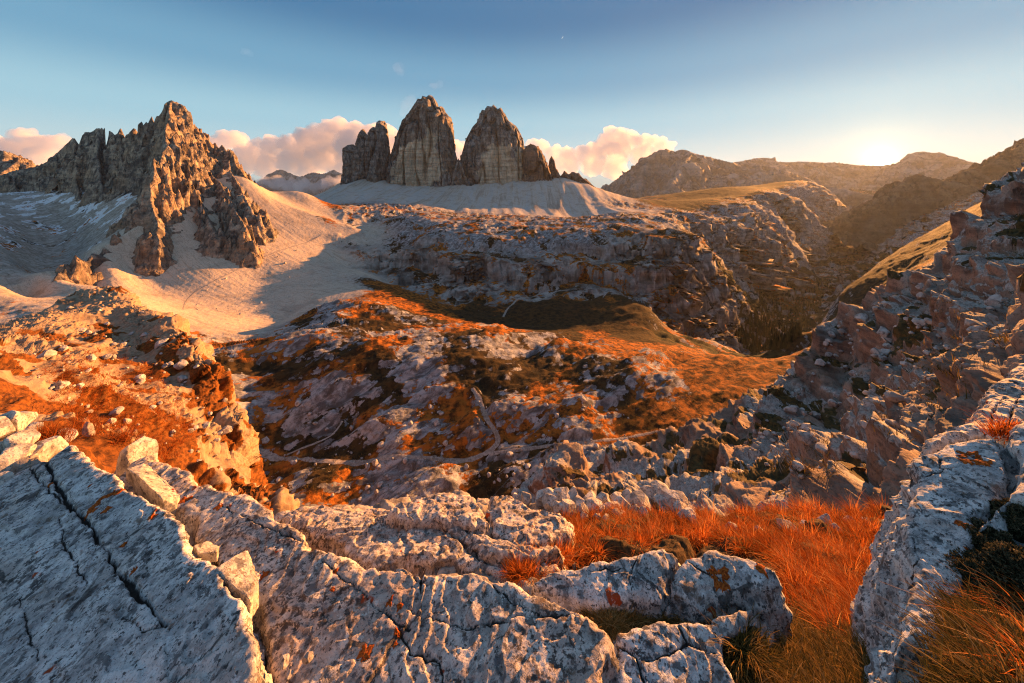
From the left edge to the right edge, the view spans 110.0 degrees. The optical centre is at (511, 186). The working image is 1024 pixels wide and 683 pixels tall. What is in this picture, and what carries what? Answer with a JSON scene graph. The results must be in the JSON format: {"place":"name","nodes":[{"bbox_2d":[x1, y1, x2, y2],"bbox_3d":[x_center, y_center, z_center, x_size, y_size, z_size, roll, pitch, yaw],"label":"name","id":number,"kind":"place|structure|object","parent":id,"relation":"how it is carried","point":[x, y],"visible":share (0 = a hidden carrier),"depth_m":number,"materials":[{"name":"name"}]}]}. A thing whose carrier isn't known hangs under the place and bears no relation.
{"place":"outdoors","nodes":[
{"label":"outdoors","id":0,"kind":"place"},
{"bbox_2d":[0,151,37,174],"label":"rock shoulder","id":1,"kind":"object","parent":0,"point":[9,162],"visible":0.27,"depth_m":1461.72},
{"bbox_2d":[0,100,278,285],"bbox_3d":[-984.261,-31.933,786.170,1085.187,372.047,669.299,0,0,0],"label":"rocky peak","id":2,"kind":"structure","parent":0,"point":[170,164],"depth_m":770.66,"materials":[{"name":"stone"}]},
{"bbox_2d":[0,286,299,515],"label":"rock knoll","id":3,"kind":"structure","parent":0,"point":[208,383],"depth_m":40.42,"materials":[{"name":"stone"}]},
{"bbox_2d":[37,349,56,358],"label":"stone","id":4,"kind":"object","parent":3,"relation":"on","point":[47,354],"visible":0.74,"depth_m":38.75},
{"bbox_2d":[53,381,70,386],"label":"stone","id":5,"kind":"object","parent":3,"relation":"on","point":[58,383],"visible":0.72,"depth_m":27.98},
{"bbox_2d":[109,406,123,416],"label":"stone","id":6,"kind":"object","parent":3,"relation":"on","point":[115,412],"visible":0.97,"depth_m":27.98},
{"bbox_2d":[41,343,196,462],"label":"grass","id":7,"kind":"structure","parent":3,"relation":"on","point":[119,426],"depth_m":29.52,"materials":[{"name":"plant"}]},
{"bbox_2d":[82,422,95,436],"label":"standing stone","id":8,"kind":"object","parent":7,"relation":"on","point":[87,427],"visible":0.93,"depth_m":16.54,"materials":[{"name":"stone"}]},
{"bbox_2d":[154,338,168,348],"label":"stone","id":9,"kind":"object","parent":3,"relation":"on","point":[158,344],"visible":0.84,"depth_m":52.12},
{"bbox_2d":[173,359,188,369],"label":"stone","id":10,"kind":"object","parent":3,"relation":"on","point":[181,364],"visible":1,"depth_m":46.27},
{"bbox_2d":[221,425,232,434],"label":"stone","id":11,"kind":"object","parent":3,"relation":"on","point":[227,429],"visible":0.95,"depth_m":39.48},
{"bbox_2d":[182,234,321,309],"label":"scree path","id":12,"kind":"structure","parent":0,"point":[234,271],"depth_m":582.53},
{"bbox_2d":[257,170,341,195],"bbox_3d":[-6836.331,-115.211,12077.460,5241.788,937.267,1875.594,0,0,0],"label":"distant peaks","id":13,"kind":"object","parent":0,"point":[313,184],"visible":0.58,"depth_m":12009.51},
{"bbox_2d":[288,421,342,454],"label":"knoll path","id":14,"kind":"structure","parent":0,"point":[341,422],"depth_m":211.22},
{"bbox_2d":[259,388,500,465],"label":"plateau track","id":15,"kind":"structure","parent":0,"point":[270,456],"depth_m":200.33,"materials":[{"name":"gravel"}]},
{"bbox_2d":[10,455,891,644],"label":"ground","id":16,"kind":"structure","parent":0,"point":[679,548],"depth_m":3.25,"materials":[{"name":"stone"}]},
{"bbox_2d":[0,471,14,484],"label":"boulder","id":17,"kind":"object","parent":16,"relation":"on","point":[5,476],"visible":0.52,"depth_m":3.06,"materials":[{"name":"stone"}]},
{"bbox_2d":[0,416,15,437],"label":"boulder","id":18,"kind":"object","parent":16,"relation":"on","point":[7,427],"visible":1,"depth_m":3.56,"materials":[{"name":"stone"}]},
{"bbox_2d":[0,410,33,440],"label":"boulder","id":19,"kind":"object","parent":16,"relation":"on","point":[20,421],"visible":0.73,"depth_m":3.67,"materials":[{"name":"stone"}]},
{"bbox_2d":[0,443,36,472],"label":"boulder","id":20,"kind":"object","parent":16,"relation":"on","point":[10,455],"visible":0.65,"depth_m":3.19,"materials":[{"name":"stone"}]},
{"bbox_2d":[0,428,40,452],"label":"boulder","id":21,"kind":"object","parent":16,"relation":"on","point":[30,435],"visible":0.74,"depth_m":3.42,"materials":[{"name":"stone"}]},
{"bbox_2d":[32,443,57,458],"bbox_3d":[-4.519,2.514,3.359,0.318,0.192,0.268,0,0,15],"label":"boulder","id":22,"kind":"object","parent":16,"relation":"on","point":[49,450],"visible":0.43,"depth_m":3.37,"materials":[{"name":"stone"}]},
{"bbox_2d":[36,436,68,460],"bbox_3d":[-4.602,2.614,3.568,0.238,0.223,0.246,0,0,19],"label":"boulder","id":23,"kind":"object","parent":16,"relation":"on","point":[60,443],"visible":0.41,"depth_m":3.57,"materials":[{"name":"stone"}]},
{"bbox_2d":[29,414,95,443],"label":"grass","id":24,"kind":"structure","parent":16,"relation":"on","point":[47,432],"depth_m":4.07,"materials":[{"name":"plant"}]},
{"bbox_2d":[25,422,43,429],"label":"boulder","id":25,"kind":"object","parent":24,"relation":"on","point":[33,424],"visible":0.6,"depth_m":4.08,"materials":[{"name":"stone"}]},
{"bbox_2d":[59,428,77,441],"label":"boulder","id":26,"kind":"object","parent":16,"relation":"on","point":[75,434],"visible":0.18,"depth_m":4.23,"materials":[{"name":"stone"}]},
{"bbox_2d":[0,445,272,682],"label":"rock slab","id":27,"kind":"object","parent":16,"relation":"on","point":[106,577],"visible":1,"depth_m":2.02,"materials":[{"name":"stone"}]},
{"bbox_2d":[193,541,218,561],"bbox_3d":[-2.054,2.470,2.407,0.201,0.141,0.121,0,0,22],"label":"rock block","id":28,"kind":"object","parent":27,"relation":"on","point":[207,551],"visible":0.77,"depth_m":2.38,"materials":[{"name":"stone"}]},
{"bbox_2d":[216,550,258,615],"bbox_3d":[-1.524,2.276,2.067,0.328,0.194,0.191,0,0,22],"label":"rock block","id":29,"kind":"object","parent":27,"relation":"on","point":[238,575],"visible":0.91,"depth_m":2.02,"materials":[{"name":"stone"}]},
{"bbox_2d":[116,436,158,476],"bbox_3d":[-4.432,3.212,4.231,0.336,0.502,0.342,0,0,28],"label":"boulder","id":30,"kind":"object","parent":16,"relation":"on","point":[142,447],"visible":0.67,"depth_m":4.15,"materials":[{"name":"stone"}]},
{"bbox_2d":[119,455,618,682],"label":"rock slab","id":31,"kind":"object","parent":16,"relation":"on","point":[346,620],"visible":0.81,"depth_m":1.95,"materials":[{"name":"stone"}]},
{"bbox_2d":[126,463,179,515],"bbox_3d":[-3.132,2.659,3.133,0.955,0.360,0.181,0,0,32],"label":"rock block","id":32,"kind":"object","parent":31,"relation":"on","point":[149,484],"visible":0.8,"depth_m":3.03,"materials":[{"name":"stone"}]},
{"bbox_2d":[278,653,289,669],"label":"loose stone","id":33,"kind":"object","parent":31,"relation":"on","point":[283,662],"visible":1,"depth_m":1.71,"materials":[{"name":"stone"}]},
{"bbox_2d":[302,651,313,663],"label":"loose stone","id":34,"kind":"object","parent":31,"relation":"on","point":[308,657],"visible":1,"depth_m":1.73,"materials":[{"name":"stone"}]},
{"bbox_2d":[273,505,509,582],"bbox_3d":[-1.211,3.521,3.345,2.981,1.058,0.941,0,0,33],"label":"rock ledge","id":35,"kind":"object","parent":16,"relation":"on","point":[365,539],"visible":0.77,"depth_m":3.25,"materials":[{"name":"stone"}]},
{"bbox_2d":[380,493,492,538],"bbox_3d":[-0.678,3.462,3.623,1.347,0.796,0.876,0,0,17],"label":"rock ledge","id":36,"kind":"object","parent":16,"relation":"on","point":[444,513],"visible":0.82,"depth_m":3.46,"materials":[{"name":"stone"}]},
{"bbox_2d":[447,527,565,569],"bbox_3d":[-0.187,3.353,3.077,1.453,0.795,0.561,0,0,24],"label":"rock ledge","id":37,"kind":"object","parent":16,"relation":"on","point":[485,549],"visible":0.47,"depth_m":2.97,"materials":[{"name":"stone"}]},
{"bbox_2d":[521,491,531,505],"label":"boulder","id":38,"kind":"object","parent":16,"relation":"on","point":[526,498],"visible":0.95,"depth_m":4.57,"materials":[{"name":"stone"}]},
{"bbox_2d":[484,495,574,549],"bbox_3d":[0.021,3.434,3.394,1.184,0.799,0.880,0,0,40],"label":"rock ledge","id":39,"kind":"object","parent":16,"relation":"on","point":[509,518],"visible":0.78,"depth_m":3.31,"materials":[{"name":"stone"}]},
{"bbox_2d":[535,489,543,507],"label":"boulder","id":40,"kind":"object","parent":16,"relation":"on","point":[538,499],"visible":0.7,"depth_m":4.53,"materials":[{"name":"stone"}]},
{"bbox_2d":[494,531,586,591],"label":"grass","id":41,"kind":"structure","parent":16,"relation":"on","point":[519,571],"depth_m":2.82,"materials":[{"name":"plant"}]},
{"bbox_2d":[542,493,557,511],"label":"boulder","id":42,"kind":"object","parent":16,"relation":"on","point":[548,499],"visible":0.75,"depth_m":4.37,"materials":[{"name":"stone"}]},
{"bbox_2d":[543,487,557,497],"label":"boulder","id":43,"kind":"object","parent":16,"relation":"on","point":[548,490],"visible":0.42,"depth_m":4.55,"materials":[{"name":"stone"}]},
{"bbox_2d":[527,562,575,577],"bbox_3d":[0.270,3.289,2.862,0.894,0.591,0.438,0,0,0],"label":"rock ledge","id":44,"kind":"object","parent":16,"relation":"on","point":[545,567],"visible":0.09,"depth_m":2.84,"materials":[{"name":"stone"}]},
{"bbox_2d":[552,501,562,514],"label":"boulder","id":45,"kind":"object","parent":16,"relation":"on","point":[556,505],"visible":0.66,"depth_m":4.22,"materials":[{"name":"stone"}]},
{"bbox_2d":[554,487,572,501],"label":"boulder","id":46,"kind":"object","parent":16,"relation":"on","point":[563,492],"visible":0.48,"depth_m":4.51,"materials":[{"name":"stone"}]},
{"bbox_2d":[562,499,575,516],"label":"boulder","id":47,"kind":"object","parent":16,"relation":"on","point":[565,502],"visible":0.67,"depth_m":4.20,"materials":[{"name":"stone"}]},
{"bbox_2d":[570,486,577,498],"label":"boulder","id":48,"kind":"object","parent":16,"relation":"on","point":[573,491],"visible":0.37,"depth_m":4.56,"materials":[{"name":"stone"}]},
{"bbox_2d":[572,495,585,505],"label":"boulder","id":49,"kind":"object","parent":16,"relation":"on","point":[577,499],"visible":0.53,"depth_m":4.38,"materials":[{"name":"stone"}]},
{"bbox_2d":[576,502,588,512],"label":"boulder","id":50,"kind":"object","parent":16,"relation":"on","point":[580,507],"visible":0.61,"depth_m":4.18,"materials":[{"name":"stone"}]},
{"bbox_2d":[585,496,602,513],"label":"boulder","id":51,"kind":"object","parent":16,"relation":"on","point":[591,500],"visible":0.41,"depth_m":4.30,"materials":[{"name":"stone"}]},
{"bbox_2d":[596,492,609,503],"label":"boulder","id":52,"kind":"object","parent":16,"relation":"on","point":[602,495],"visible":0.42,"depth_m":4.44,"materials":[{"name":"stone"}]},
{"bbox_2d":[531,549,680,638],"bbox_3d":[0.591,2.557,2.144,1.119,0.544,0.446,0,0,0],"label":"rock slab","id":53,"kind":"object","parent":16,"relation":"on","point":[640,582],"visible":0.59,"depth_m":2.12,"materials":[{"name":"stone"}]},
{"bbox_2d":[613,494,630,509],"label":"boulder","id":54,"kind":"object","parent":16,"relation":"on","point":[619,497],"visible":0.42,"depth_m":4.33,"materials":[{"name":"stone"}]},
{"bbox_2d":[621,489,633,505],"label":"boulder","id":55,"kind":"object","parent":16,"relation":"on","point":[626,494],"visible":0.5,"depth_m":4.53,"materials":[{"name":"stone"}]},
{"bbox_2d":[631,489,651,510],"bbox_3d":[1.630,3.964,4.476,0.244,0.196,0.347,10,-2,-15],"label":"boulder","id":56,"kind":"object","parent":16,"relation":"on","point":[639,495],"visible":0.6,"depth_m":4.46,"materials":[{"name":"stone"}]},
{"bbox_2d":[639,485,658,507],"bbox_3d":[1.796,4.030,4.655,0.307,0.241,0.166,-14,-4,22],"label":"boulder","id":57,"kind":"object","parent":16,"relation":"on","point":[647,490],"visible":0.44,"depth_m":4.63,"materials":[{"name":"stone"}]},
{"bbox_2d":[650,480,668,502],"bbox_3d":[1.921,3.997,4.644,0.280,0.217,0.271,0,2,-23],"label":"boulder","id":58,"kind":"object","parent":57,"relation":"on","point":[655,484],"visible":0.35,"depth_m":4.67,"materials":[{"name":"stone"}]},
{"bbox_2d":[653,493,671,512],"bbox_3d":[1.859,3.876,4.381,0.201,0.167,0.241,-6,-7,-12],"label":"boulder","id":59,"kind":"object","parent":16,"relation":"on","point":[660,499],"visible":0.59,"depth_m":4.34,"materials":[{"name":"stone"}]},
{"bbox_2d":[555,493,787,568],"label":"grass","id":60,"kind":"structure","parent":16,"relation":"on","point":[655,530],"depth_m":3.55,"materials":[{"name":"plant"}]},
{"bbox_2d":[671,500,686,513],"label":"boulder","id":61,"kind":"object","parent":60,"relation":"on","point":[680,503],"visible":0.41,"depth_m":4.13,"materials":[{"name":"stone"}]},
{"bbox_2d":[657,488,688,505],"bbox_3d":[1.963,3.858,4.387,0.233,0.225,0.345,0,0,-40],"label":"boulder","id":62,"kind":"object","parent":16,"relation":"on","point":[669,494],"visible":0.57,"depth_m":4.36,"materials":[{"name":"stone"}]},
{"bbox_2d":[677,507,695,517],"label":"boulder","id":63,"kind":"object","parent":16,"relation":"on","point":[688,511],"visible":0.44,"depth_m":3.92,"materials":[{"name":"stone"}]},
{"bbox_2d":[613,609,774,682],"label":"rock slab","id":64,"kind":"object","parent":16,"relation":"on","point":[661,652],"visible":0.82,"depth_m":1.78,"materials":[{"name":"stone"}]},
{"bbox_2d":[664,550,792,647],"bbox_3d":[1.213,2.496,2.143,0.889,0.532,0.505,0,0,0],"label":"rock slab","id":65,"kind":"object","parent":16,"relation":"on","point":[717,579],"visible":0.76,"depth_m":2.04,"materials":[{"name":"stone"}]},
{"bbox_2d":[591,484,880,568],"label":"grass","id":66,"kind":"structure","parent":16,"relation":"on","point":[777,523],"depth_m":3.48,"materials":[{"name":"plant"}]},
{"bbox_2d":[693,581,870,682],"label":"grass","id":67,"kind":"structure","parent":16,"relation":"on","point":[813,656],"depth_m":1.83,"materials":[{"name":"plant"}]},
{"bbox_2d":[742,487,891,648],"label":"grass","id":68,"kind":"structure","parent":16,"relation":"on","point":[815,554],"depth_m":3.10,"materials":[{"name":"plant"}]},
{"bbox_2d":[777,518,797,529],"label":"boulder","id":69,"kind":"object","parent":68,"relation":"on","point":[785,523],"visible":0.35,"depth_m":3.60,"materials":[{"name":"stone"}]},
{"bbox_2d":[830,549,1023,682],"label":"grass","id":70,"kind":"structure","parent":16,"relation":"on","point":[960,663],"depth_m":1.29,"materials":[{"name":"plant"}]},
{"bbox_2d":[943,546,1022,596],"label":"cushion plant","id":71,"kind":"object","parent":70,"relation":"on","point":[975,557],"visible":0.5,"depth_m":1.67,"materials":[{"name":"green plant"}]},
{"bbox_2d":[973,540,1023,595],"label":"cushion plant","id":72,"kind":"object","parent":70,"relation":"on","point":[1005,559],"visible":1,"depth_m":1.63,"materials":[{"name":"green plant"}]},
{"bbox_2d":[849,439,1010,682],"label":"rock slab","id":73,"kind":"object","parent":16,"relation":"on","point":[942,495],"visible":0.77,"depth_m":1.93,"materials":[{"name":"stone"}]},
{"bbox_2d":[988,497,1023,542],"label":"cushion plant","id":74,"kind":"object","parent":73,"relation":"on","point":[1014,520],"visible":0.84,"depth_m":1.83,"materials":[{"name":"green plant"}]},
{"bbox_2d":[911,363,1023,462],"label":"rock slab","id":75,"kind":"object","parent":16,"relation":"on","point":[1004,397],"visible":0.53,"depth_m":2.98,"materials":[{"name":"stone"}]},
{"bbox_2d":[971,588,1023,617],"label":"cushion plant","id":76,"kind":"object","parent":16,"relation":"on","point":[1017,607],"visible":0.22,"depth_m":1.53,"materials":[{"name":"green plant"}]},
{"bbox_2d":[979,421,1023,546],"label":"rock slab","id":77,"kind":"object","parent":16,"relation":"on","point":[1014,455],"visible":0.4,"depth_m":2.08,"materials":[{"name":"stone"}]},
{"bbox_2d":[952,407,1021,444],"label":"grass","id":78,"kind":"structure","parent":77,"relation":"on","point":[997,430],"depth_m":2.36,"materials":[{"name":"plant"}]},
{"bbox_2d":[961,517,1016,550],"bbox_3d":[2.392,1.783,1.798,0.261,0.154,0.250,0,0,0],"label":"cushion plant","id":79,"kind":"object","parent":77,"relation":"on","point":[990,534],"visible":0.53,"depth_m":1.78,"materials":[{"name":"green plant"}]},
{"bbox_2d":[0,175,983,506],"bbox_3d":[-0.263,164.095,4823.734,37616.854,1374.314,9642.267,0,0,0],"label":"terrain","id":80,"kind":"structure","parent":0,"point":[678,285],"depth_m":539.64,"materials":[{"name":"stone"}]},
{"bbox_2d":[340,120,389,184],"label":"rock tower","id":81,"kind":"structure","parent":80,"relation":"on","point":[366,156],"depth_m":1840.44,"materials":[{"name":"stone"}]},
{"bbox_2d":[387,95,456,186],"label":"rock tower","id":82,"kind":"structure","parent":80,"relation":"on","point":[423,152],"depth_m":1785.05,"materials":[{"name":"stone"}]},
{"bbox_2d":[451,158,467,185],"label":"rock tower","id":83,"kind":"structure","parent":80,"relation":"on","point":[459,177],"depth_m":1777.39,"materials":[{"name":"stone"}]},
{"bbox_2d":[255,343,703,504],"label":"scrub","id":84,"kind":"object","parent":80,"relation":"on","point":[438,436],"visible":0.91,"depth_m":215.82,"materials":[{"name":"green plant"}]},
{"bbox_2d":[460,104,524,185],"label":"rock tower","id":85,"kind":"structure","parent":80,"relation":"on","point":[493,148],"depth_m":1782.41,"materials":[{"name":"stone"}]},
{"bbox_2d":[521,144,552,181],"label":"rock tower","id":86,"kind":"structure","parent":80,"relation":"on","point":[535,166],"depth_m":1785.74,"materials":[{"name":"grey stone"}]},
{"bbox_2d":[548,156,560,177],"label":"rock tower","id":87,"kind":"structure","parent":80,"relation":"on","point":[554,172],"depth_m":1861.61,"materials":[{"name":"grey stone"}]},
{"bbox_2d":[561,171,595,187],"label":"rock tower","id":88,"kind":"structure","parent":80,"relation":"on","point":[574,176],"depth_m":1855.01,"materials":[{"name":"stone"}]},
{"bbox_2d":[734,276,831,351],"bbox_3d":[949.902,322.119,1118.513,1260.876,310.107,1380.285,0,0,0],"label":"forest","id":89,"kind":"object","parent":80,"relation":"on","point":[780,341],"visible":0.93,"depth_m":866.49,"materials":[{"name":"plant"}]},
{"bbox_2d":[0,0,1023,187],"label":"sky","id":90,"kind":"structure","parent":0,"point":[286,85],"materials":[{"name":"blue"}]},
{"bbox_2d":[502,232,641,316],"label":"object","id":91,"kind":"structure","parent":0,"point":[563,281],"depth_m":656.03,"materials":[{"name":"stone"}]},
{"bbox_2d":[489,430,657,455],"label":"plateau path","id":92,"kind":"structure","parent":0,"point":[528,448],"depth_m":213.16,"materials":[{"name":"gravel"}]},
{"bbox_2d":[526,572,708,647],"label":"grass","id":93,"kind":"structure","parent":0,"point":[613,623],"depth_m":1.99,"materials":[{"name":"plant"}]},
{"bbox_2d":[601,149,873,208],"bbox_3d":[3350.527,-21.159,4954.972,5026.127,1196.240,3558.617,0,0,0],"label":"rocky mountain","id":94,"kind":"structure","parent":0,"point":[662,172],"depth_m":5172.61,"materials":[{"name":"stone"}]},
{"bbox_2d":[517,162,1023,515],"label":"rock crag","id":95,"kind":"structure","parent":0,"point":[695,459],"depth_m":24.99,"materials":[{"name":"stone"}]},
{"bbox_2d":[783,405,801,415],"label":"stone","id":96,"kind":"object","parent":95,"relation":"on","point":[793,410],"visible":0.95,"depth_m":32.45,"materials":[{"name":"stone"}]},
{"bbox_2d":[792,460,804,471],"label":"stone","id":97,"kind":"object","parent":95,"relation":"on","point":[796,464],"visible":0.97,"depth_m":12.06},
{"bbox_2d":[796,430,814,444],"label":"stone","id":98,"kind":"object","parent":95,"relation":"on","point":[805,437],"visible":0.93,"depth_m":19.43,"materials":[{"name":"stone"}]},
{"bbox_2d":[815,442,829,455],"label":"stone","id":99,"kind":"object","parent":95,"relation":"on","point":[821,448],"visible":0.81,"depth_m":15.28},
{"bbox_2d":[855,313,868,321],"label":"stone","id":100,"kind":"object","parent":95,"relation":"on","point":[861,317],"visible":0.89,"depth_m":35.99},
{"bbox_2d":[863,401,877,412],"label":"stone","id":101,"kind":"object","parent":95,"relation":"on","point":[868,404],"visible":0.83,"depth_m":17.90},
{"bbox_2d":[739,277,1014,485],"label":"grass","id":102,"kind":"structure","parent":95,"relation":"on","point":[1005,337],"depth_m":12.83,"materials":[{"name":"plant"}]},
{"bbox_2d":[876,326,889,337],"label":"stone","id":103,"kind":"object","parent":95,"relation":"on","point":[883,331],"visible":0.94,"depth_m":28.72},
{"bbox_2d":[883,391,905,402],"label":"stone","id":104,"kind":"object","parent":95,"relation":"on","point":[895,397],"visible":1,"depth_m":15.38,"materials":[{"name":"stone"}]},
{"bbox_2d":[911,318,927,326],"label":"stone","id":105,"kind":"object","parent":95,"relation":"on","point":[919,322],"visible":0.84,"depth_m":24.89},
{"bbox_2d":[964,318,983,326],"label":"stone","id":106,"kind":"object","parent":95,"relation":"on","point":[969,322],"visible":0.75,"depth_m":15.41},
{"bbox_2d":[966,325,985,331],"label":"stone","id":107,"kind":"object","parent":95,"relation":"on","point":[975,328],"visible":0.7,"depth_m":14.90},
{"bbox_2d":[984,299,1002,308],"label":"stone","id":108,"kind":"object","parent":95,"relation":"on","point":[993,303],"visible":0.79,"depth_m":18.01,"materials":[{"name":"stone"}]},
{"bbox_2d":[988,294,1002,302],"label":"stone","id":109,"kind":"object","parent":95,"relation":"on","point":[998,297],"visible":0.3,"depth_m":18.90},
{"bbox_2d":[734,157,889,189],"bbox_3d":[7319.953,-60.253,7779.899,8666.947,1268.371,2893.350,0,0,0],"label":"distant ridge","id":110,"kind":"structure","parent":0,"point":[841,175],"depth_m":8050.01,"materials":[{"name":"stone"}]},
{"bbox_2d":[851,151,972,190],"bbox_3d":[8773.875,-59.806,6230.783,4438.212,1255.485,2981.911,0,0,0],"label":"rocky mountain","id":111,"kind":"structure","parent":0,"point":[940,165],"depth_m":6674.45,"materials":[{"name":"stone"}]},
{"bbox_2d":[821,138,1023,251],"bbox_3d":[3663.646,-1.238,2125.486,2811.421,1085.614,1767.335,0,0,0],"label":"mountain spur","id":112,"kind":"structure","parent":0,"point":[883,213],"depth_m":2471.56,"materials":[{"name":"stone"}]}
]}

